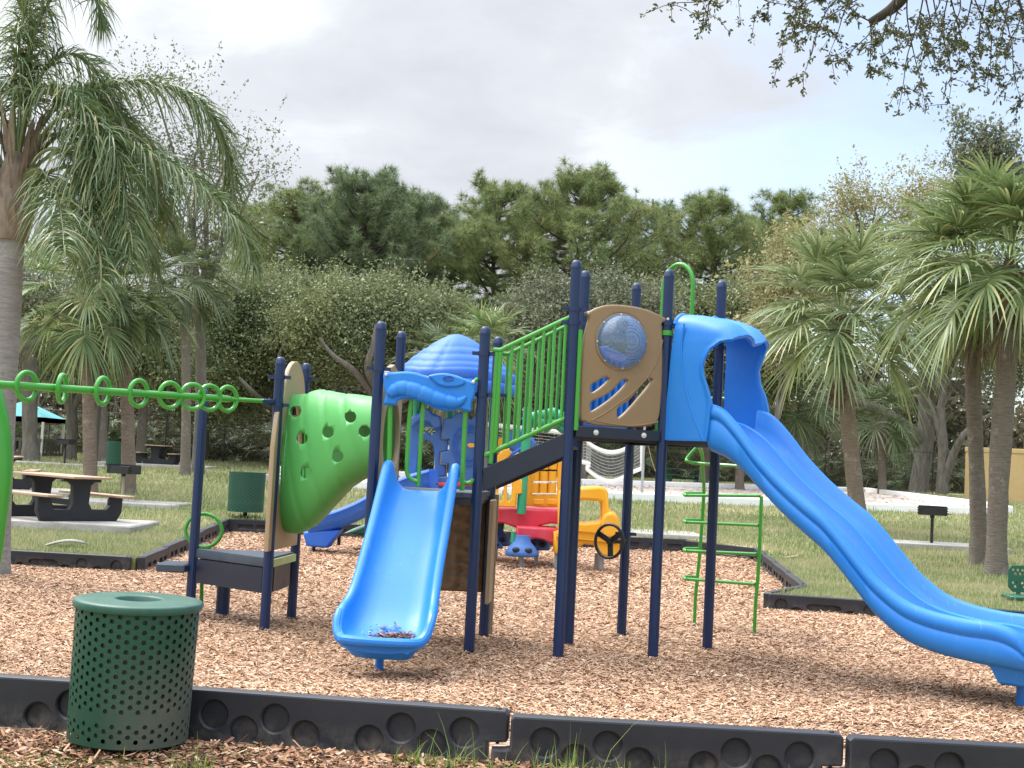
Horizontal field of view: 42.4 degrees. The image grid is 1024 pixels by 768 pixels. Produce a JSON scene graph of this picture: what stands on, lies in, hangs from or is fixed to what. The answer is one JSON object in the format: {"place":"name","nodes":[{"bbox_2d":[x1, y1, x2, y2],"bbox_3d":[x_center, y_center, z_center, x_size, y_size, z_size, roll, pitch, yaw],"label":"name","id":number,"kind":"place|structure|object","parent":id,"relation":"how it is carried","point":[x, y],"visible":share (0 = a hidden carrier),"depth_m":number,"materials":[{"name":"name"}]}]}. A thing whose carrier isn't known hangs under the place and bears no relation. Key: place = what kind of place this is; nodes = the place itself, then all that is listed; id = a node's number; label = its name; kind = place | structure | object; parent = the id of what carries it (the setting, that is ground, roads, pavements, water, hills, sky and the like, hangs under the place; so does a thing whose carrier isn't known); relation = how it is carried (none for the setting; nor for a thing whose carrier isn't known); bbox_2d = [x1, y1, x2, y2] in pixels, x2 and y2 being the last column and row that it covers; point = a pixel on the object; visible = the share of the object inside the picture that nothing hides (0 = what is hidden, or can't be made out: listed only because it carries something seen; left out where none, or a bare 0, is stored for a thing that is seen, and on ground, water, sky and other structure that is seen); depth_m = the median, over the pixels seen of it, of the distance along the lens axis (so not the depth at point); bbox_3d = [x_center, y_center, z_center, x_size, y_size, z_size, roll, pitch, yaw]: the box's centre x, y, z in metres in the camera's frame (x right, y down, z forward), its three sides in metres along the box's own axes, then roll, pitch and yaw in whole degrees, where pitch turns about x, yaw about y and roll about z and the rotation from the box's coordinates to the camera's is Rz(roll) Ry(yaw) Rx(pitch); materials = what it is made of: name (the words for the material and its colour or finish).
{"place":"outdoors","nodes":[
{"label":"outdoors","id":0,"kind":"place"},
{"bbox_2d":[0,449,1023,767],"bbox_3d":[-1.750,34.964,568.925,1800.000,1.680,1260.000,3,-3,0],"label":"lawn","id":1,"kind":"structure","parent":0,"point":[134,567],"depth_m":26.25,"materials":[{"name":"green plant"}]},
{"bbox_2d":[14,402,65,455],"bbox_3d":[-21.622,1.951,58.425,2.790,2.450,2.820,3,-3,0],"label":"picnic canopy","id":2,"kind":"object","parent":1,"relation":"on","point":[44,416],"visible":0.51,"depth_m":57.84,"materials":[{"name":"teal fabric"}]},
{"bbox_2d":[19,228,72,460],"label":"cabbage palm","id":3,"kind":"object","parent":1,"relation":"on","point":[30,449],"visible":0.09,"depth_m":52.25,"materials":[{"name":"green plant"}]},
{"bbox_2d":[12,488,98,496],"bbox_3d":[-12.264,2.700,31.624,4.240,0.440,2.626,3,-3,-5],"label":"concrete pad","id":4,"kind":"object","parent":1,"relation":"on","point":[55,490],"visible":0.13,"depth_m":30.72,"materials":[{"name":"grey concrete"}]},
{"bbox_2d":[12,456,41,489],"bbox_3d":[-12.227,2.102,31.655,1.630,0.760,2.100,4,-4,-14],"label":"picnic table","id":5,"kind":"object","parent":4,"relation":"on","point":[24,483],"visible":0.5,"depth_m":31.11,"materials":[{"name":"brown wood"}]},
{"bbox_2d":[15,461,106,467],"bbox_3d":[-16.945,3.203,49.907,4.057,0.400,1.882,3,-3,0],"label":"concrete pad","id":6,"kind":"object","parent":1,"relation":"on","point":[47,463],"visible":0.23,"depth_m":49.04,"materials":[{"name":"grey concrete"}]},
{"bbox_2d":[56,439,75,462],"bbox_3d":[-16.881,2.571,49.933,0.706,0.970,0.454,2,-4,17],"label":"park grill","id":7,"kind":"object","parent":6,"relation":"on","point":[65,442],"visible":1,"depth_m":49.87,"materials":[{"name":"black metal"}]},
{"bbox_2d":[18,237,142,365],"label":"oak tree","id":8,"kind":"object","parent":1,"relation":"on","point":[28,299],"visible":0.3,"depth_m":40.00,"materials":[{"name":"green plant"}]},
{"bbox_2d":[11,516,158,533],"bbox_3d":[-7.687,2.556,22.525,2.854,0.480,2.053,3,-3,0],"label":"concrete pad","id":9,"kind":"object","parent":1,"relation":"on","point":[125,525],"visible":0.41,"depth_m":21.57,"materials":[{"name":"grey concrete"}]},
{"bbox_2d":[11,471,134,520],"bbox_3d":[-7.821,1.947,22.843,2.100,0.760,1.630,0,-5,42],"label":"picnic table","id":10,"kind":"object","parent":9,"relation":"on","point":[74,507],"visible":0.95,"depth_m":22.48,"materials":[{"name":"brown wood"}]},
{"bbox_2d":[19,232,165,495],"bbox_3d":[-10.488,-0.579,32.030,4.265,6.860,4.206,3,-3,0],"label":"cabbage palm","id":11,"kind":"object","parent":1,"relation":"on","point":[82,346],"visible":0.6,"depth_m":31.70,"materials":[{"name":"green plant"}]},
{"bbox_2d":[82,81,122,463],"bbox_3d":[-10.726,-2.412,33.174,1.086,10.434,0.515,3,-3,0],"label":"street lamp","id":12,"kind":"object","parent":1,"relation":"on","point":[98,413],"visible":0.06,"depth_m":33.16,"materials":[{"name":"grey metal"}]},
{"bbox_2d":[63,280,148,460],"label":"cabbage palm","id":13,"kind":"object","parent":1,"relation":"on","point":[103,437],"visible":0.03,"depth_m":54.77,"materials":[{"name":"green plant"}]},
{"bbox_2d":[106,441,120,465],"bbox_3d":[-14.528,2.670,48.418,0.738,1.128,0.738,3,-3,0],"label":"litter bin","id":14,"kind":"object","parent":1,"relation":"on","point":[113,452],"visible":0.58,"depth_m":48.10,"materials":[{"name":"green metal"}]},
{"bbox_2d":[33,229,203,494],"bbox_3d":[-9.646,-0.525,32.886,4.237,6.885,3.887,1,-4,31],"label":"cabbage palm","id":15,"kind":"object","parent":1,"relation":"on","point":[128,452],"visible":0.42,"depth_m":32.68,"materials":[{"name":"green plant"}]},
{"bbox_2d":[18,256,225,459],"bbox_3d":[-17.930,-1.116,56.412,11.273,9.255,6.093,3,-3,0],"label":"oak tree","id":16,"kind":"object","parent":1,"relation":"on","point":[166,374],"visible":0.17,"depth_m":55.83,"materials":[{"name":"green plant"}]},
{"bbox_2d":[64,498,191,508],"bbox_3d":[-8.618,2.793,29.126,2.738,0.420,1.962,3,-3,0],"label":"concrete pad","id":17,"kind":"object","parent":1,"relation":"on","point":[149,504],"visible":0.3,"depth_m":28.54,"materials":[{"name":"grey concrete"}]},
{"bbox_2d":[107,464,141,500],"bbox_3d":[-8.562,2.209,29.135,0.706,0.850,0.454,2,-4,20],"label":"park grill","id":18,"kind":"object","parent":17,"relation":"on","point":[123,469],"visible":1,"depth_m":29.04,"materials":[{"name":"paint"}]},
{"bbox_2d":[96,302,195,451],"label":"cabbage palm","id":19,"kind":"object","parent":1,"relation":"on","point":[141,441],"visible":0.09,"depth_m":56.78,"materials":[{"name":"green plant"}]},
{"bbox_2d":[15,409,283,463],"bbox_3d":[-17.460,2.501,62.911,20.433,2.126,0.060,3,-3,0],"label":"chain link fence","id":20,"kind":"object","parent":1,"relation":"on","point":[224,442],"visible":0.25,"depth_m":62.92,"materials":[{"name":"black metal"}]},
{"bbox_2d":[97,461,215,469],"bbox_3d":[-14.345,3.460,53.324,4.426,0.460,2.425,3,-3,-3],"label":"concrete pad","id":21,"kind":"object","parent":1,"relation":"on","point":[161,465],"visible":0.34,"depth_m":52.17,"materials":[{"name":"grey concrete"}]},
{"bbox_2d":[136,444,179,464],"bbox_3d":[-14.310,2.852,53.362,1.630,0.760,1.800,3,-3,-3],"label":"picnic table","id":22,"kind":"object","parent":21,"relation":"on","point":[157,454],"visible":0.94,"depth_m":52.76,"materials":[{"name":"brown wood"}]},
{"bbox_2d":[39,35,300,473],"bbox_3d":[-12.520,-4.955,48.398,9.437,16.793,5.933,2,-3,6],"label":"oak tree","id":23,"kind":"object","parent":1,"relation":"on","point":[201,377],"visible":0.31,"depth_m":48.24,"materials":[{"name":"green plant"}]},
{"bbox_2d":[94,281,259,459],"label":"oak tree","id":24,"kind":"object","parent":1,"relation":"on","point":[169,402],"visible":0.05,"depth_m":63.45,"materials":[{"name":"green plant"}]},
{"bbox_2d":[131,229,247,475],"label":"cabbage palm","id":25,"kind":"object","parent":1,"relation":"on","point":[185,452],"visible":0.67,"depth_m":45.91,"materials":[{"name":"green plant"}]},
{"bbox_2d":[227,471,265,516],"bbox_3d":[-5.425,2.315,26.924,0.758,1.038,0.758,3,-3,0],"label":"litter bin","id":26,"kind":"object","parent":1,"relation":"on","point":[246,492],"visible":1,"depth_m":26.62,"materials":[{"name":"green metal"}]},
{"bbox_2d":[187,199,308,281],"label":"slash pine","id":27,"kind":"object","parent":1,"relation":"on","point":[262,242],"visible":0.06,"depth_m":89.35,"materials":[{"name":"green plant"}]},
{"bbox_2d":[172,240,363,466],"bbox_3d":[-11.110,-1.341,59.853,10.239,10.581,7.263,3,-3,0],"label":"oak tree","id":28,"kind":"object","parent":1,"relation":"on","point":[242,372],"visible":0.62,"depth_m":58.62,"materials":[{"name":"green plant"}]},
{"bbox_2d":[214,174,383,287],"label":"slash pine","id":29,"kind":"object","parent":1,"relation":"on","point":[279,209],"visible":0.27,"depth_m":81.23,"materials":[{"name":"green plant"}]},
{"bbox_2d":[233,245,394,393],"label":"oak tree","id":30,"kind":"object","parent":1,"relation":"on","point":[287,276],"depth_m":62.93,"materials":[{"name":"green plant"}]},
{"bbox_2d":[0,725,655,767],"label":"leaf litter","id":31,"kind":"object","parent":1,"relation":"on","point":[273,754],"visible":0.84,"depth_m":7.05,"materials":[{"name":"brown plant"}]},
{"bbox_2d":[0,713,665,767],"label":"fringe grass","id":32,"kind":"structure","parent":1,"relation":"on","point":[417,760],"depth_m":6.98,"materials":[{"name":"green plant"}]},
{"bbox_2d":[261,191,423,281],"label":"slash pine","id":33,"kind":"object","parent":1,"relation":"on","point":[301,221],"visible":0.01,"depth_m":83.25,"materials":[{"name":"green plant"}]},
{"bbox_2d":[248,247,489,403],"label":"oak tree","id":34,"kind":"object","parent":1,"relation":"on","point":[331,330],"visible":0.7,"depth_m":56.04,"materials":[{"name":"green plant"}]},
{"bbox_2d":[263,161,489,292],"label":"slash pine","id":35,"kind":"object","parent":1,"relation":"on","point":[379,191],"visible":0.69,"depth_m":78.74,"materials":[{"name":"green plant"}]},
{"bbox_2d":[341,186,474,310],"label":"slash pine","id":36,"kind":"object","parent":1,"relation":"on","point":[431,198],"visible":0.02,"depth_m":88.36,"materials":[{"name":"green plant"}]},
{"bbox_2d":[344,186,490,311],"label":"slash pine","id":37,"kind":"object","parent":1,"relation":"on","point":[435,205],"visible":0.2,"depth_m":83.49,"materials":[{"name":"green plant"}]},
{"bbox_2d":[386,319,479,476],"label":"cabbage palm","id":38,"kind":"object","parent":1,"relation":"on","point":[437,334],"visible":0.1,"depth_m":49.82,"materials":[{"name":"green plant"}]},
{"bbox_2d":[422,217,490,294],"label":"slash pine","id":39,"kind":"object","parent":1,"relation":"on","point":[475,292],"visible":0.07,"depth_m":92.35,"materials":[{"name":"green plant"}]},
{"bbox_2d":[402,266,544,430],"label":"oak tree","id":40,"kind":"object","parent":1,"relation":"on","point":[405,406],"visible":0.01,"depth_m":60.76,"materials":[{"name":"green plant"}]},
{"bbox_2d":[431,299,546,467],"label":"cabbage palm","id":41,"kind":"object","parent":1,"relation":"on","point":[481,319],"visible":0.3,"depth_m":46.59,"materials":[{"name":"green plant"}]},
{"bbox_2d":[424,166,591,314],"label":"slash pine","id":42,"kind":"object","parent":1,"relation":"on","point":[493,198],"visible":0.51,"depth_m":78.83,"materials":[{"name":"green plant"}]},
{"bbox_2d":[0,531,1023,767],"bbox_3d":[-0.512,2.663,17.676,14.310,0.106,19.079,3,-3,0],"label":"wood chips","id":43,"kind":"object","parent":1,"relation":"on","point":[787,696],"visible":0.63,"depth_m":11.37,"materials":[{"name":"brown wood"}]},
{"bbox_2d":[0,673,69,730],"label":"border timber","id":44,"kind":"object","parent":43,"relation":"on","point":[31,701],"visible":0.29,"depth_m":7.59,"materials":[{"name":"grey plastic"}]},
{"bbox_2d":[11,550,131,569],"bbox_3d":[-5.913,2.363,17.264,1.886,0.331,0.100,3,-3,4],"label":"border timber","id":45,"kind":"object","parent":43,"relation":"on","point":[57,559],"visible":0.59,"depth_m":17.22,"materials":[{"name":"grey plastic"}]},
{"bbox_2d":[66,592,202,753],"bbox_3d":[-2.093,1.620,7.277,0.696,0.871,0.696,4,-3,0],"label":"litter bin","id":46,"kind":"object","parent":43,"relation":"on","point":[132,667],"visible":1,"depth_m":7.00,"materials":[{"name":"green metal"}]},
{"bbox_2d":[0,0,272,575],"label":"queen palm","id":47,"kind":"object","parent":43,"relation":"on","point":[103,146],"visible":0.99,"depth_m":15.90,"materials":[{"name":"green plant"}]},
{"bbox_2d":[137,546,167,570],"bbox_3d":[-4.938,2.460,18.129,0.100,0.331,1.925,3,-3,-5],"label":"border timber","id":48,"kind":"object","parent":43,"relation":"on","point":[145,561],"visible":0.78,"depth_m":17.82,"materials":[{"name":"grey plastic"}]},
{"bbox_2d":[162,538,187,558],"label":"border timber","id":49,"kind":"object","parent":43,"relation":"on","point":[176,547],"visible":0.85,"depth_m":19.95,"materials":[{"name":"grey plastic"}]},
{"bbox_2d":[200,524,217,542],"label":"border timber","id":50,"kind":"object","parent":43,"relation":"on","point":[210,531],"visible":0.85,"depth_m":23.61,"materials":[{"name":"grey plastic"}]},
{"bbox_2d":[213,518,228,535],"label":"border timber","id":51,"kind":"object","parent":43,"relation":"on","point":[225,523],"visible":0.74,"depth_m":25.68,"materials":[{"name":"grey plastic"}]},
{"bbox_2d":[228,518,305,534],"bbox_3d":[-4.825,2.893,26.459,1.952,0.331,0.100,3,-3,-5],"label":"border timber","id":52,"kind":"object","parent":43,"relation":"on","point":[245,525],"visible":0.22,"depth_m":26.38,"materials":[{"name":"grey plastic"}]},
{"bbox_2d":[176,686,509,761],"bbox_3d":[-1.004,1.931,7.473,1.981,0.331,0.100,2,-3,6],"label":"border timber","id":53,"kind":"object","parent":43,"relation":"on","point":[354,724],"visible":0.89,"depth_m":7.43,"materials":[{"name":"grey plastic"}]},
{"bbox_2d":[341,524,363,537],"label":"border timber","id":54,"kind":"object","parent":43,"relation":"on","point":[348,528],"visible":0.09,"depth_m":26.55,"materials":[{"name":"grey plastic"}]},
{"bbox_2d":[304,334,619,570],"bbox_3d":[-0.614,1.156,22.357,5.457,4.015,2.514,2,-4,20],"label":"toddler playset","id":55,"kind":"object","parent":43,"relation":"on","point":[528,515],"visible":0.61,"depth_m":21.90,"materials":[{"name":"blue plastic"}]},
{"bbox_2d":[200,614,752,671],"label":"heaped wood chips","id":56,"kind":"object","parent":43,"relation":"on","point":[467,651],"visible":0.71,"depth_m":12.20,"materials":[{"name":"brown wood"}]},
{"bbox_2d":[0,260,1023,705],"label":"play structure","id":57,"kind":"object","parent":43,"relation":"on","point":[422,548],"visible":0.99,"depth_m":11.49,"materials":[{"name":"blue paint"}]},
{"bbox_2d":[361,622,415,638],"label":"leaf litter on slide","id":58,"kind":"object","parent":57,"relation":"on","point":[395,634],"visible":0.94,"depth_m":9.97,"materials":[{"name":"brown plant"}]},
{"bbox_2d":[591,537,684,551],"bbox_3d":[2.592,3.301,27.087,1.952,0.331,0.100,3,-3,-5],"label":"border timber","id":59,"kind":"object","parent":43,"relation":"on","point":[669,545],"visible":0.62,"depth_m":27.07,"materials":[{"name":"grey plastic"}]},
{"bbox_2d":[491,713,843,767],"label":"border timber","id":60,"kind":"object","parent":43,"relation":"on","point":[684,744],"visible":0.96,"depth_m":7.25,"materials":[{"name":"grey plastic"}]},
{"bbox_2d":[681,540,754,559],"bbox_3d":[4.115,3.358,26.434,0.100,0.331,2.061,5,-4,-37],"label":"border timber","id":61,"kind":"object","parent":43,"relation":"on","point":[721,547],"visible":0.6,"depth_m":26.16,"materials":[{"name":"grey plastic"}]},
{"bbox_2d":[761,555,777,574],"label":"border timber","id":62,"kind":"object","parent":43,"relation":"on","point":[767,562],"visible":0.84,"depth_m":22.60,"materials":[{"name":"grey plastic"}]},
{"bbox_2d":[771,563,790,584],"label":"border timber","id":63,"kind":"object","parent":43,"relation":"on","point":[779,571],"visible":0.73,"depth_m":20.62,"materials":[{"name":"grey plastic"}]},
{"bbox_2d":[763,585,806,607],"bbox_3d":[3.543,2.806,17.095,0.100,0.331,1.488,1,-4,30],"label":"border timber","id":64,"kind":"object","parent":43,"relation":"on","point":[766,599],"visible":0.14,"depth_m":16.49,"materials":[{"name":"grey plastic"}]},
{"bbox_2d":[783,573,806,587],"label":"border timber","id":65,"kind":"object","parent":43,"relation":"on","point":[790,580],"visible":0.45,"depth_m":18.86,"materials":[{"name":"grey plastic"}]},
{"bbox_2d":[768,593,876,617],"bbox_3d":[4.113,2.789,16.180,1.900,0.331,0.100,2,-4,13],"label":"border timber","id":66,"kind":"object","parent":43,"relation":"on","point":[814,603],"visible":0.34,"depth_m":16.23,"materials":[{"name":"grey plastic"}]},
{"bbox_2d":[640,0,1023,123],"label":"live oak","id":67,"kind":"object","parent":43,"relation":"on","point":[891,8],"visible":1,"depth_m":10.27,"materials":[{"name":"green plant"}]},
{"bbox_2d":[826,734,1023,767],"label":"border timber","id":68,"kind":"object","parent":43,"relation":"on","point":[870,751],"visible":1,"depth_m":7.17,"materials":[{"name":"grey plastic"}]},
{"bbox_2d":[15,378,1020,493],"bbox_3d":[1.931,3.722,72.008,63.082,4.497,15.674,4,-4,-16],"label":"palmetto undergrowth","id":69,"kind":"object","parent":1,"relation":"on","point":[115,431],"visible":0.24,"depth_m":69.26,"materials":[{"name":"green plant"}]},
{"bbox_2d":[17,267,1023,488],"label":"wood","id":70,"kind":"object","parent":1,"relation":"on","point":[955,404],"visible":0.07,"depth_m":80.85,"materials":[{"name":"green plant"}]},
{"bbox_2d":[20,378,1023,491],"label":"bare stems","id":71,"kind":"object","parent":1,"relation":"on","point":[540,434],"visible":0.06,"depth_m":75.30,"materials":[{"name":"brown wood"}]},
{"bbox_2d":[465,191,604,411],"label":"slash pine","id":72,"kind":"object","parent":1,"relation":"on","point":[585,254],"visible":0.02,"depth_m":92.25,"materials":[{"name":"green plant"}]},
{"bbox_2d":[468,155,700,314],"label":"slash pine","id":73,"kind":"object","parent":1,"relation":"on","point":[591,189],"visible":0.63,"depth_m":76.91,"materials":[{"name":"green plant"}]},
{"bbox_2d":[472,246,712,478],"bbox_3d":[3.416,-0.729,57.930,11.794,10.677,7.316,3,-3,0],"label":"oak tree","id":74,"kind":"object","parent":1,"relation":"on","point":[544,305],"visible":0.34,"depth_m":57.22,"materials":[{"name":"green plant"}]},
{"bbox_2d":[280,466,1012,514],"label":"court kerb","id":75,"kind":"structure","parent":1,"relation":"on","point":[766,502],"depth_m":45.83,"materials":[{"name":"white paint"}]},
{"bbox_2d":[609,195,709,429],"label":"slash pine","id":76,"kind":"object","parent":1,"relation":"on","point":[668,203],"visible":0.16,"depth_m":84.04,"materials":[{"name":"green plant"}]},
{"bbox_2d":[364,477,968,506],"bbox_3d":[5.130,4.250,53.237,30.152,0.482,18.765,4,-4,-13],"label":"sand court","id":77,"kind":"object","parent":1,"relation":"on","point":[889,500],"visible":0.22,"depth_m":55.21,"materials":[{"name":"beige sand"}]},
{"bbox_2d":[434,422,669,493],"bbox_3d":[1.408,2.737,48.717,10.081,2.888,0.873,1,-4,25],"label":"volleyball net","id":78,"kind":"object","parent":77,"relation":"on","point":[587,463],"visible":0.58,"depth_m":47.47,"materials":[{"name":"fabric"}]},
{"bbox_2d":[402,476,968,506],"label":"leaf litter on sand","id":79,"kind":"object","parent":77,"relation":"on","point":[766,496],"visible":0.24,"depth_m":54.70,"materials":[{"name":"brown plant"}]},
{"bbox_2d":[631,529,706,539],"bbox_3d":[2.611,3.338,28.209,2.810,0.400,2.018,3,-3,0],"label":"concrete pad","id":80,"kind":"object","parent":1,"relation":"on","point":[672,534],"visible":0.25,"depth_m":27.28,"materials":[{"name":"grey concrete"}]},
{"bbox_2d":[666,468,699,482],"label":"picnic table","id":81,"kind":"object","parent":1,"relation":"on","point":[669,477],"visible":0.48,"depth_m":65.09,"materials":[{"name":"green metal"}]},
{"bbox_2d":[638,184,781,456],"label":"slash pine","id":82,"kind":"object","parent":1,"relation":"on","point":[702,209],"visible":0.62,"depth_m":79.61,"materials":[{"name":"green plant"}]},
{"bbox_2d":[622,249,827,482],"bbox_3d":[9.703,-0.581,61.862,11.585,11.315,7.830,3,-3,0],"label":"oak tree","id":83,"kind":"object","parent":1,"relation":"on","point":[707,301],"visible":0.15,"depth_m":61.03,"materials":[{"name":"green plant"}]},
{"bbox_2d":[704,345,795,488],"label":"cabbage palm","id":84,"kind":"object","parent":1,"relation":"on","point":[739,478],"visible":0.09,"depth_m":59.74,"materials":[{"name":"green plant"}]},
{"bbox_2d":[695,211,807,326],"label":"slash pine","id":85,"kind":"object","parent":1,"relation":"on","point":[742,244],"depth_m":94.40,"materials":[{"name":"green plant"}]},
{"bbox_2d":[590,442,951,492],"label":"chain link fence","id":86,"kind":"object","parent":1,"relation":"on","point":[933,462],"visible":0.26,"depth_m":70.47,"materials":[{"name":"black metal"}]},
{"bbox_2d":[712,198,833,419],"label":"oak tree","id":87,"kind":"object","parent":1,"relation":"on","point":[773,292],"visible":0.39,"depth_m":55.97,"materials":[{"name":"green plant"}]},
{"bbox_2d":[735,185,870,312],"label":"slash pine","id":88,"kind":"object","parent":1,"relation":"on","point":[780,200],"visible":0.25,"depth_m":86.10,"materials":[{"name":"green plant"}]},
{"bbox_2d":[768,366,857,467],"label":"cabbage palm","id":89,"kind":"object","parent":1,"relation":"on","point":[797,425],"visible":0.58,"depth_m":61.09,"materials":[{"name":"green plant"}]},
{"bbox_2d":[739,203,955,510],"bbox_3d":[8.259,-0.207,33.351,5.988,8.132,6.216,3,-3,0],"label":"cabbage palm","id":90,"kind":"object","parent":1,"relation":"on","point":[836,267],"visible":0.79,"depth_m":32.57,"materials":[{"name":"green plant"}]},
{"bbox_2d":[826,372,937,493],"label":"cabbage palm","id":91,"kind":"object","parent":1,"relation":"on","point":[882,428],"visible":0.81,"depth_m":63.59,"materials":[{"name":"green plant"}]},
{"bbox_2d":[771,144,999,492],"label":"oak tree","id":92,"kind":"object","parent":1,"relation":"on","point":[854,206],"visible":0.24,"depth_m":71.88,"materials":[{"name":"green plant"}]},
{"bbox_2d":[851,168,1023,565],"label":"cabbage palm","id":93,"kind":"object","parent":1,"relation":"on","point":[977,485],"visible":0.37,"depth_m":23.99,"materials":[{"name":"green plant"}]},
{"bbox_2d":[865,146,1023,575],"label":"cabbage palm","id":94,"kind":"object","parent":1,"relation":"on","point":[992,198],"visible":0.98,"depth_m":22.04,"materials":[{"name":"green plant"}]},
{"bbox_2d":[893,539,1012,553],"bbox_3d":[9.037,3.649,28.450,2.929,0.440,1.714,3,-3,3],"label":"concrete pad","id":95,"kind":"object","parent":1,"relation":"on","point":[924,544],"visible":0.16,"depth_m":27.66,"materials":[{"name":"grey concrete"}]},
{"bbox_2d":[917,505,950,542],"bbox_3d":[9.102,3.056,28.464,0.706,0.850,0.454,2,-4,17],"label":"park grill","id":96,"kind":"object","parent":95,"relation":"on","point":[932,511],"visible":0.99,"depth_m":28.36,"materials":[{"name":"black metal"}]},
{"bbox_2d":[898,96,1023,494],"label":"oak tree","id":97,"kind":"object","parent":1,"relation":"on","point":[946,462],"visible":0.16,"depth_m":69.89,"materials":[{"name":"green plant"}]},
{"bbox_2d":[964,447,1023,501],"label":"yellow wall","id":98,"kind":"structure","parent":1,"relation":"on","point":[1016,485],"depth_m":63.12,"materials":[{"name":"paint"}]},
{"bbox_2d":[1001,565,1023,600],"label":"park bench","id":99,"kind":"object","parent":1,"relation":"on","point":[1017,579],"visible":0.98,"depth_m":17.50,"materials":[{"name":"green metal"}]},
{"bbox_2d":[0,0,1023,461],"label":"sky","id":100,"kind":"structure","parent":0,"point":[441,91],"materials":[{"name":"white"}]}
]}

